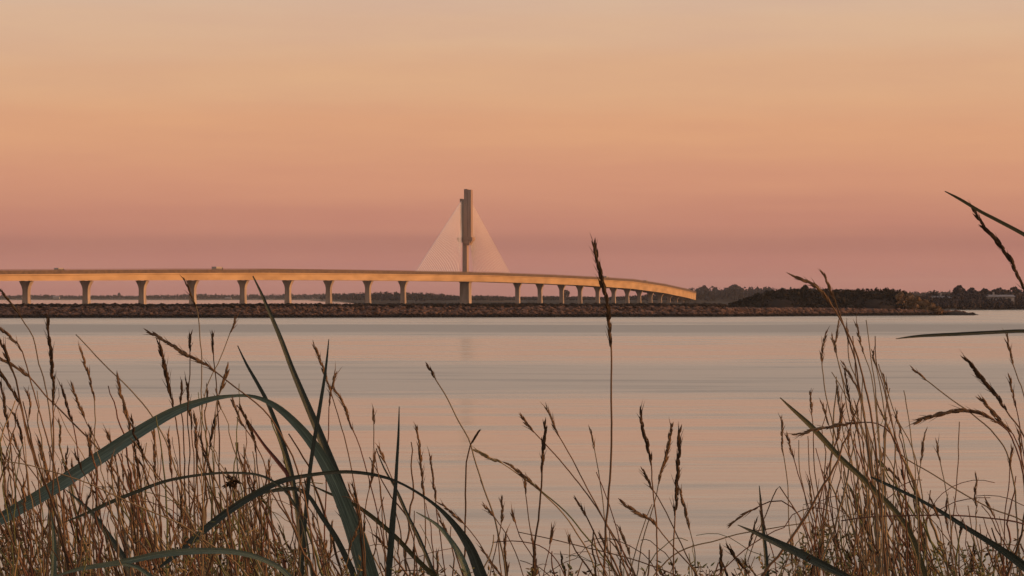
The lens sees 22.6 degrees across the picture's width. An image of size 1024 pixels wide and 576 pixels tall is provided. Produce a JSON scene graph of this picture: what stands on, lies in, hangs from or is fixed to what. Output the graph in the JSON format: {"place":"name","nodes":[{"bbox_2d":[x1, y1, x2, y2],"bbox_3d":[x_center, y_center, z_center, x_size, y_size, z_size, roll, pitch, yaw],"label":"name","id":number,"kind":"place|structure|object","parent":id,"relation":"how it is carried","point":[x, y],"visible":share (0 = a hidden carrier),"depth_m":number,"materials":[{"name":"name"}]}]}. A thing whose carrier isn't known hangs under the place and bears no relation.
{"place":"outdoors","nodes":[
{"label":"outdoors","id":0,"kind":"place"},
{"bbox_2d":[0,298,339,299],"bbox_3d":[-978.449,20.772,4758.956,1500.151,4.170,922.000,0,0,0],"label":"shore","id":1,"kind":"structure","parent":0,"point":[158,299],"depth_m":4303.50,"materials":[{"name":"soil"}]},
{"bbox_2d":[0,293,352,298],"bbox_3d":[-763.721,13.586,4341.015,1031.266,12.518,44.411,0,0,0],"label":"woodland","id":2,"kind":"object","parent":1,"relation":"on","point":[252,296],"visible":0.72,"depth_m":4325.51,"materials":[{"name":"green plant"}]},
{"bbox_2d":[0,300,1023,575],"bbox_3d":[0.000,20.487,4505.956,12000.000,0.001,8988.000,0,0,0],"label":"water","id":3,"kind":"structure","parent":0,"point":[716,388],"depth_m":107.84,"materials":[{"name":"beige liquid"}]},
{"bbox_2d":[0,189,695,303],"bbox_3d":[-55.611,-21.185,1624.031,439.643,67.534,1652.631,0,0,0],"label":"bridge","id":4,"kind":"structure","parent":3,"relation":"on","point":[465,278],"depth_m":1349.47,"materials":[{"name":"concrete"}]},
{"bbox_2d":[0,305,977,317],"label":"rock breakwater","id":5,"kind":"object","parent":3,"relation":"in","point":[312,311],"visible":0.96,"depth_m":622.31,"materials":[{"name":"stone"}]},
{"bbox_2d":[0,302,726,307],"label":"crest turf","id":6,"kind":"structure","parent":5,"relation":"on","point":[232,305],"depth_m":621.23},
{"bbox_2d":[754,298,972,314],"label":"headland","id":7,"kind":"structure","parent":3,"relation":"in","point":[778,303],"depth_m":691.80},
{"bbox_2d":[725,288,908,309],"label":"headland thicket","id":8,"kind":"object","parent":7,"relation":"on","point":[845,298],"visible":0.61,"depth_m":698.29,"materials":[{"name":"green plant"}]},
{"bbox_2d":[0,0,1023,297],"label":"sky","id":9,"kind":"structure","parent":0,"point":[721,144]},
{"bbox_2d":[312,298,741,301],"bbox_3d":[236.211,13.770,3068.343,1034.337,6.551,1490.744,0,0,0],"label":"shore","id":10,"kind":"structure","parent":0,"point":[711,300],"depth_m":2371.13,"materials":[{"name":"soil"}]},
{"bbox_2d":[319,286,1022,301],"bbox_3d":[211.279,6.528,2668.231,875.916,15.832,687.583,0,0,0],"label":"woodland","id":11,"kind":"object","parent":10,"relation":"on","point":[715,293],"visible":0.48,"depth_m":2371.92,"materials":[{"name":"green plant"}]},
{"bbox_2d":[345,301,731,304],"bbox_3d":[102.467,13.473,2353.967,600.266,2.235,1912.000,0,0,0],"label":"marsh","id":12,"kind":"structure","parent":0,"point":[536,302],"depth_m":1985.08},
{"bbox_2d":[944,308,1022,309],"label":"shore","id":13,"kind":"structure","parent":0,"point":[977,309],"depth_m":999.87,"materials":[{"name":"soil"}]},
{"bbox_2d":[919,289,1023,302],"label":"shore woodland","id":14,"kind":"object","parent":13,"relation":"on","point":[967,294],"visible":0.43,"depth_m":1005.03,"materials":[{"name":"green plant"}]},
{"bbox_2d":[929,297,1023,309],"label":"bank shrubs","id":15,"kind":"object","parent":13,"relation":"on","point":[987,303],"visible":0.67,"depth_m":991.55,"materials":[{"name":"green plant"}]},
{"bbox_3d":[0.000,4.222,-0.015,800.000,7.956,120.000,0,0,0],"label":"ground","id":16,"kind":"structure","parent":0,"visible":0},
{"bbox_2d":[0,378,20,572],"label":"grass stalk","id":17,"kind":"object","parent":16,"relation":"on","point":[4,406],"depth_m":3.83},
{"bbox_2d":[5,404,31,544],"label":"grass stalk","id":18,"kind":"object","parent":16,"relation":"on","point":[19,427],"depth_m":3.71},
{"bbox_2d":[0,369,43,575],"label":"grass stalk","id":19,"kind":"object","parent":16,"relation":"on","point":[3,377],"depth_m":2.58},
{"bbox_2d":[0,288,60,572],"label":"grass stalk","id":20,"kind":"object","parent":16,"relation":"on","point":[10,302],"depth_m":3.14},
{"bbox_2d":[0,327,67,575],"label":"grass stalk","id":21,"kind":"object","parent":16,"relation":"on","point":[2,330],"depth_m":2.88,"materials":[{"name":"plant"}]},
{"bbox_2d":[0,336,70,575],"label":"grass stalk","id":22,"kind":"object","parent":16,"relation":"on","point":[5,353],"depth_m":2.71,"materials":[{"name":"plant"}]},
{"bbox_2d":[44,310,56,575],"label":"grass stalk","id":23,"kind":"object","parent":16,"relation":"on","point":[50,353],"depth_m":2.93,"materials":[{"name":"plant"}]},
{"bbox_2d":[50,512,56,575],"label":"blade of grass","id":24,"kind":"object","parent":16,"relation":"on","point":[53,572],"visible":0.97,"depth_m":2.60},
{"bbox_2d":[57,378,82,571],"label":"grass stalk","id":25,"kind":"object","parent":16,"relation":"on","point":[66,404],"depth_m":3.38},
{"bbox_2d":[0,357,152,574],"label":"grass stalk","id":26,"kind":"object","parent":16,"relation":"on","point":[20,369],"depth_m":2.97,"materials":[{"name":"plant"}]},
{"bbox_2d":[78,341,98,575],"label":"grass stalk","id":27,"kind":"object","parent":16,"relation":"on","point":[87,370],"depth_m":3.00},
{"bbox_2d":[88,423,94,575],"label":"grass stalk","id":28,"kind":"object","parent":16,"relation":"on","point":[90,429],"depth_m":3.27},
{"bbox_2d":[66,490,136,575],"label":"blade of grass","id":29,"kind":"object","parent":16,"relation":"on","point":[122,555],"visible":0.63,"depth_m":2.95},
{"bbox_2d":[0,460,247,575],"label":"grass stalk","id":30,"kind":"object","parent":16,"relation":"on","point":[240,567],"depth_m":2.56,"materials":[{"name":"plant"}]},
{"bbox_2d":[116,372,140,564],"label":"grass stalk","id":31,"kind":"object","parent":16,"relation":"on","point":[125,411],"depth_m":2.99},
{"bbox_2d":[76,334,196,573],"bbox_3d":[-0.478,0.610,3.343,0.187,1.100,0.037,0,0,18],"label":"grass stalk","id":32,"kind":"object","parent":16,"relation":"on","point":[152,416],"depth_m":3.35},
{"bbox_2d":[133,441,144,575],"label":"grass stalk","id":33,"kind":"object","parent":16,"relation":"on","point":[136,459],"depth_m":2.71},
{"bbox_2d":[151,429,156,572],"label":"grass stalk","id":34,"kind":"object","parent":16,"relation":"on","point":[154,452],"depth_m":3.61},
{"bbox_2d":[156,339,184,575],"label":"grass stalk","id":35,"kind":"object","parent":16,"relation":"on","point":[164,367],"depth_m":3.03,"materials":[{"name":"plant"}]},
{"bbox_2d":[165,426,176,575],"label":"grass stalk","id":36,"kind":"object","parent":16,"relation":"on","point":[169,454],"depth_m":3.05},
{"bbox_2d":[55,548,291,575],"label":"blade of grass","id":37,"kind":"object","parent":16,"relation":"on","point":[177,552],"visible":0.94,"depth_m":2.50,"materials":[{"name":"plant"}]},
{"bbox_2d":[179,377,185,524],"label":"grass stalk","id":38,"kind":"object","parent":16,"relation":"on","point":[182,392],"depth_m":3.95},
{"bbox_2d":[64,472,312,575],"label":"blade of grass","id":39,"kind":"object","parent":16,"relation":"on","point":[112,501],"visible":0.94,"depth_m":2.70,"materials":[{"name":"plant"}]},
{"bbox_2d":[0,394,378,575],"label":"blade of grass","id":40,"kind":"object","parent":16,"relation":"on","point":[347,513],"visible":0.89,"depth_m":2.96,"materials":[{"name":"plant"}]},
{"bbox_2d":[187,329,192,574],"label":"grass stalk","id":41,"kind":"object","parent":16,"relation":"on","point":[189,342],"depth_m":2.93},
{"bbox_2d":[184,371,195,573],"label":"grass stalk","id":42,"kind":"object","parent":16,"relation":"on","point":[190,413],"depth_m":3.15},
{"bbox_2d":[179,274,205,572],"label":"grass stalk","id":43,"kind":"object","parent":16,"relation":"on","point":[189,293],"depth_m":3.62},
{"bbox_2d":[193,411,199,571],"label":"grass stalk","id":44,"kind":"object","parent":16,"relation":"on","point":[195,432],"depth_m":3.39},
{"bbox_2d":[200,405,222,556],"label":"grass stalk","id":45,"kind":"object","parent":16,"relation":"on","point":[212,433],"depth_m":3.73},
{"bbox_2d":[210,331,221,575],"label":"grass stalk","id":46,"kind":"object","parent":16,"relation":"on","point":[212,341],"depth_m":3.49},
{"bbox_2d":[192,311,239,556],"bbox_3d":[-0.432,0.607,3.564,0.045,1.150,0.129,0,0,27],"label":"grass stalk","id":47,"kind":"object","parent":16,"relation":"on","point":[234,323],"depth_m":3.60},
{"bbox_2d":[210,362,229,575],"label":"grass stalk","id":48,"kind":"object","parent":16,"relation":"on","point":[225,376],"depth_m":3.16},
{"bbox_2d":[143,328,316,572],"bbox_3d":[-0.289,0.610,2.766,0.222,1.134,0.058,0,0,23],"label":"grass stalk","id":49,"kind":"object","parent":16,"relation":"on","point":[181,352],"depth_m":2.78,"materials":[{"name":"plant"}]},
{"bbox_2d":[222,474,255,575],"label":"withered flower","id":50,"kind":"object","parent":16,"relation":"on","point":[232,483],"visible":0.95,"depth_m":3.10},
{"bbox_2d":[237,399,262,575],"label":"grass stalk","id":51,"kind":"object","parent":16,"relation":"on","point":[249,425],"depth_m":3.17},
{"bbox_2d":[230,398,275,575],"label":"grass stalk","id":52,"kind":"object","parent":16,"relation":"on","point":[236,410],"depth_m":2.83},
{"bbox_2d":[237,346,303,574],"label":"blade of grass","id":53,"kind":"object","parent":16,"relation":"on","point":[286,454],"visible":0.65,"depth_m":3.15,"materials":[{"name":"plant"}]},
{"bbox_2d":[237,405,308,575],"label":"blade of grass","id":54,"kind":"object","parent":16,"relation":"on","point":[279,463],"visible":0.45,"depth_m":3.20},
{"bbox_2d":[252,276,351,501],"bbox_3d":[-0.230,0.576,3.049,0.160,1.182,0.004,0,0,0],"label":"blade of grass","id":55,"kind":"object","parent":16,"relation":"on","point":[322,441],"visible":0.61,"depth_m":3.05,"materials":[{"name":"plant"}]},
{"bbox_2d":[260,487,356,575],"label":"blade of grass","id":56,"kind":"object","parent":16,"relation":"on","point":[340,546],"visible":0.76,"depth_m":2.80,"materials":[{"name":"plant"}]},
{"bbox_2d":[299,339,328,575],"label":"blade of grass","id":57,"kind":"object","parent":16,"relation":"on","point":[314,438],"visible":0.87,"depth_m":2.85,"materials":[{"name":"plant"}]},
{"bbox_2d":[156,470,486,575],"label":"blade of grass","id":58,"kind":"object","parent":16,"relation":"on","point":[474,558],"visible":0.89,"depth_m":2.75,"materials":[{"name":"plant"}]},
{"bbox_2d":[322,362,341,571],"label":"grass stalk","id":59,"kind":"object","parent":16,"relation":"on","point":[334,377],"depth_m":3.85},
{"bbox_2d":[312,342,365,575],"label":"grass stalk","id":60,"kind":"object","parent":16,"relation":"on","point":[319,358],"depth_m":2.94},
{"bbox_2d":[331,385,386,559],"bbox_3d":[-0.187,0.642,3.286,0.095,1.039,0.016,0,0,-14],"label":"grass stalk","id":61,"kind":"object","parent":16,"relation":"on","point":[342,402],"depth_m":3.28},
{"bbox_2d":[311,485,436,575],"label":"blade of grass","id":62,"kind":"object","parent":16,"relation":"on","point":[408,550],"visible":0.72,"depth_m":3.20,"materials":[{"name":"plant"}]},
{"bbox_2d":[372,405,385,575],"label":"grass stalk","id":63,"kind":"object","parent":16,"relation":"on","point":[373,417],"depth_m":2.72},
{"bbox_2d":[386,406,399,575],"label":"blade of grass","id":64,"kind":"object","parent":16,"relation":"on","point":[390,549],"visible":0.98,"depth_m":3.10,"materials":[{"name":"plant"}]},
{"bbox_2d":[376,448,435,573],"bbox_3d":[-0.119,0.684,3.298,0.113,0.956,0.002,0,0,0],"label":"blade of grass","id":65,"kind":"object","parent":16,"relation":"on","point":[428,560],"visible":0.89,"depth_m":3.30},
{"bbox_2d":[413,423,425,575],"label":"grass stalk","id":66,"kind":"object","parent":16,"relation":"on","point":[420,461],"depth_m":3.62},
{"bbox_2d":[427,447,445,575],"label":"grass stalk","id":67,"kind":"object","parent":16,"relation":"on","point":[433,485],"depth_m":3.06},
{"bbox_2d":[416,512,470,575],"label":"blade of grass","id":68,"kind":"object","parent":16,"relation":"on","point":[461,557],"visible":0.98,"depth_m":2.90,"materials":[{"name":"plant"}]},
{"bbox_2d":[436,499,494,573],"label":"grass stalk","id":69,"kind":"object","parent":16,"relation":"on","point":[453,514],"depth_m":2.84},
{"bbox_2d":[426,363,506,575],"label":"grass stalk","id":70,"kind":"object","parent":16,"relation":"on","point":[432,372],"depth_m":3.24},
{"bbox_2d":[462,429,481,575],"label":"grass stalk","id":71,"kind":"object","parent":16,"relation":"on","point":[476,435],"depth_m":3.00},
{"bbox_2d":[0,364,1023,575],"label":"wild grass","id":72,"kind":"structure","parent":16,"relation":"on","point":[229,526],"depth_m":3.45,"materials":[{"name":"plant"}]},
{"bbox_2d":[473,448,594,573],"bbox_3d":[0.043,0.702,3.383,0.196,0.989,0.014,0,0,-5],"label":"grass stalk","id":73,"kind":"object","parent":16,"relation":"on","point":[484,455],"depth_m":3.38,"materials":[{"name":"plant"}]},
{"bbox_2d":[532,418,547,575],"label":"grass stalk","id":74,"kind":"object","parent":16,"relation":"on","point":[543,447],"depth_m":2.72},
{"bbox_2d":[501,461,614,571],"bbox_3d":[0.093,0.691,3.058,0.213,0.969,0.050,0,0,21],"label":"grass stalk","id":75,"kind":"object","parent":16,"relation":"on","point":[522,475],"depth_m":3.07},
{"bbox_2d":[519,413,635,575],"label":"grass stalk","id":76,"kind":"object","parent":16,"relation":"on","point":[525,422],"depth_m":3.31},
{"bbox_2d":[541,402,627,575],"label":"grass stalk","id":77,"kind":"object","parent":16,"relation":"on","point":[552,421],"depth_m":3.29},
{"bbox_2d":[518,532,676,575],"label":"grass stalk","id":78,"kind":"object","parent":16,"relation":"on","point":[602,551],"depth_m":3.04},
{"bbox_2d":[588,234,612,575],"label":"grass stalk","id":79,"kind":"object","parent":16,"relation":"on","point":[601,280],"depth_m":2.90,"materials":[{"name":"plant"}]},
{"bbox_2d":[637,400,657,575],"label":"grass stalk","id":80,"kind":"object","parent":16,"relation":"on","point":[646,440],"depth_m":3.03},
{"bbox_2d":[636,419,673,575],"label":"grass stalk","id":81,"kind":"object","parent":16,"relation":"on","point":[667,451],"depth_m":3.28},
{"bbox_2d":[618,498,697,575],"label":"grass stalk","id":82,"kind":"object","parent":16,"relation":"on","point":[637,513],"depth_m":2.91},
{"bbox_2d":[640,466,696,575],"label":"grass stalk","id":83,"kind":"object","parent":16,"relation":"on","point":[646,478],"depth_m":3.16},
{"bbox_2d":[670,421,683,575],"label":"grass stalk","id":84,"kind":"object","parent":16,"relation":"on","point":[678,470],"depth_m":2.87,"materials":[{"name":"plant"}]},
{"bbox_2d":[678,484,695,566],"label":"grass stalk","id":85,"kind":"object","parent":16,"relation":"on","point":[685,509],"depth_m":3.30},
{"bbox_2d":[653,522,808,575],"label":"grass stalk","id":86,"kind":"object","parent":16,"relation":"on","point":[717,540],"depth_m":3.44,"materials":[{"name":"plant"}]},
{"bbox_2d":[759,486,768,575],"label":"blade of grass","id":87,"kind":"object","parent":16,"relation":"on","point":[765,550],"visible":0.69,"depth_m":3.20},
{"bbox_2d":[727,500,818,575],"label":"grass stalk","id":88,"kind":"object","parent":16,"relation":"on","point":[739,517],"depth_m":2.88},
{"bbox_2d":[747,486,815,575],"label":"grass stalk","id":89,"kind":"object","parent":16,"relation":"on","point":[799,518],"depth_m":2.88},
{"bbox_2d":[779,416,792,557],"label":"grass stalk","id":90,"kind":"object","parent":16,"relation":"on","point":[782,424],"depth_m":3.44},
{"bbox_2d":[738,525,850,575],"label":"blade of grass","id":91,"kind":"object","parent":16,"relation":"on","point":[814,560],"visible":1,"depth_m":2.60,"materials":[{"name":"plant"}]},
{"bbox_2d":[783,431,823,575],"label":"grass stalk","id":92,"kind":"object","parent":16,"relation":"on","point":[788,440],"depth_m":2.64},
{"bbox_2d":[809,390,824,575],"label":"grass stalk","id":93,"kind":"object","parent":16,"relation":"on","point":[810,400],"depth_m":3.78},
{"bbox_2d":[811,403,845,575],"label":"grass stalk","id":94,"kind":"object","parent":16,"relation":"on","point":[840,421],"depth_m":3.15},
{"bbox_2d":[819,398,852,569],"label":"grass stalk","id":95,"kind":"object","parent":16,"relation":"on","point":[824,410],"depth_m":3.56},
{"bbox_2d":[786,272,887,575],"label":"grass stalk","id":96,"kind":"object","parent":16,"relation":"on","point":[816,286],"depth_m":2.74,"materials":[{"name":"plant"}]},
{"bbox_2d":[819,326,864,575],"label":"grass stalk","id":97,"kind":"object","parent":16,"relation":"on","point":[822,349],"depth_m":3.42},
{"bbox_2d":[784,420,908,575],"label":"grass stalk","id":98,"kind":"object","parent":16,"relation":"on","point":[835,425],"depth_m":2.76,"materials":[{"name":"plant"}]},
{"bbox_2d":[818,269,880,569],"bbox_3d":[0.403,0.580,3.020,0.083,1.207,0.019,0,0,21],"label":"grass stalk","id":99,"kind":"object","parent":16,"relation":"on","point":[831,293],"depth_m":3.02,"materials":[{"name":"plant"}]},
{"bbox_2d":[835,380,864,568],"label":"grass stalk","id":100,"kind":"object","parent":16,"relation":"on","point":[838,397],"depth_m":4.00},
{"bbox_2d":[834,312,869,575],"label":"grass stalk","id":101,"kind":"object","parent":16,"relation":"on","point":[837,333],"depth_m":2.85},
{"bbox_2d":[780,397,927,575],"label":"blade of grass","id":102,"kind":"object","parent":16,"relation":"on","point":[851,467],"visible":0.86,"depth_m":2.80,"materials":[{"name":"plant"}]},
{"bbox_2d":[840,360,880,575],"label":"grass stalk","id":103,"kind":"object","parent":16,"relation":"on","point":[848,372],"depth_m":2.75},
{"bbox_2d":[861,379,872,575],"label":"grass stalk","id":104,"kind":"object","parent":16,"relation":"on","point":[865,476],"depth_m":2.87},
{"bbox_2d":[854,313,884,575],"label":"grass stalk","id":105,"kind":"object","parent":16,"relation":"on","point":[858,333],"depth_m":2.63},
{"bbox_2d":[866,320,889,571],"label":"grass stalk","id":106,"kind":"object","parent":16,"relation":"on","point":[878,426],"depth_m":3.76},
{"bbox_2d":[878,364,895,575],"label":"grass stalk","id":107,"kind":"object","parent":16,"relation":"on","point":[894,462],"depth_m":3.09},
{"bbox_2d":[875,336,920,569],"bbox_3d":[0.458,0.622,2.981,0.033,1.133,0.075,0,0,44],"label":"grass stalk","id":108,"kind":"object","parent":16,"relation":"on","point":[899,448],"depth_m":2.97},
{"bbox_2d":[882,373,927,569],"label":"grass stalk","id":109,"kind":"object","parent":16,"relation":"on","point":[886,386],"depth_m":3.66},
{"bbox_2d":[903,390,920,575],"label":"grass stalk","id":110,"kind":"object","parent":16,"relation":"on","point":[915,487],"depth_m":2.52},
{"bbox_2d":[909,428,926,575],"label":"grass stalk","id":111,"kind":"object","parent":16,"relation":"on","point":[922,447],"depth_m":3.45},
{"bbox_2d":[841,514,1023,524],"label":"grass stalk","id":112,"kind":"object","parent":16,"relation":"on","point":[939,515],"depth_m":2.71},
{"bbox_2d":[933,438,957,575],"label":"grass stalk","id":113,"kind":"object","parent":16,"relation":"on","point":[937,448],"depth_m":2.54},
{"bbox_2d":[870,476,1023,571],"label":"blade of grass","id":114,"kind":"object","parent":16,"relation":"on","point":[1016,560],"visible":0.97,"depth_m":2.70,"materials":[{"name":"plant"}]},
{"bbox_2d":[896,449,1021,520],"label":"grass stalk","id":115,"kind":"object","parent":16,"relation":"on","point":[960,491],"depth_m":2.95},
{"bbox_2d":[896,329,1023,338],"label":"blade of grass","id":116,"kind":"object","parent":16,"relation":"on","point":[973,333],"visible":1,"depth_m":2.40,"materials":[{"name":"plant"}]},
{"bbox_2d":[905,405,1023,478],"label":"grass stalk","id":117,"kind":"object","parent":16,"relation":"on","point":[942,413],"depth_m":2.69,"materials":[{"name":"plant"}]},
{"bbox_2d":[911,366,1020,575],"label":"grass stalk","id":118,"kind":"object","parent":16,"relation":"on","point":[920,374],"depth_m":2.90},
{"bbox_2d":[945,191,1023,236],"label":"blade of grass","id":119,"kind":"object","parent":16,"relation":"on","point":[1011,227],"visible":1,"depth_m":2.40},
{"bbox_2d":[960,350,1023,436],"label":"grass stalk","id":120,"kind":"object","parent":16,"relation":"on","point":[978,374],"depth_m":2.68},
{"bbox_2d":[969,201,1023,290],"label":"grass stalk","id":121,"kind":"object","parent":16,"relation":"on","point":[998,243],"depth_m":2.62,"materials":[{"name":"plant"}]},
{"bbox_2d":[976,395,1023,469],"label":"grass stalk","id":122,"kind":"object","parent":16,"relation":"on","point":[994,414],"depth_m":2.83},
{"bbox_2d":[1002,445,1013,575],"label":"grass stalk","id":123,"kind":"object","parent":16,"relation":"on","point":[1010,458],"depth_m":2.88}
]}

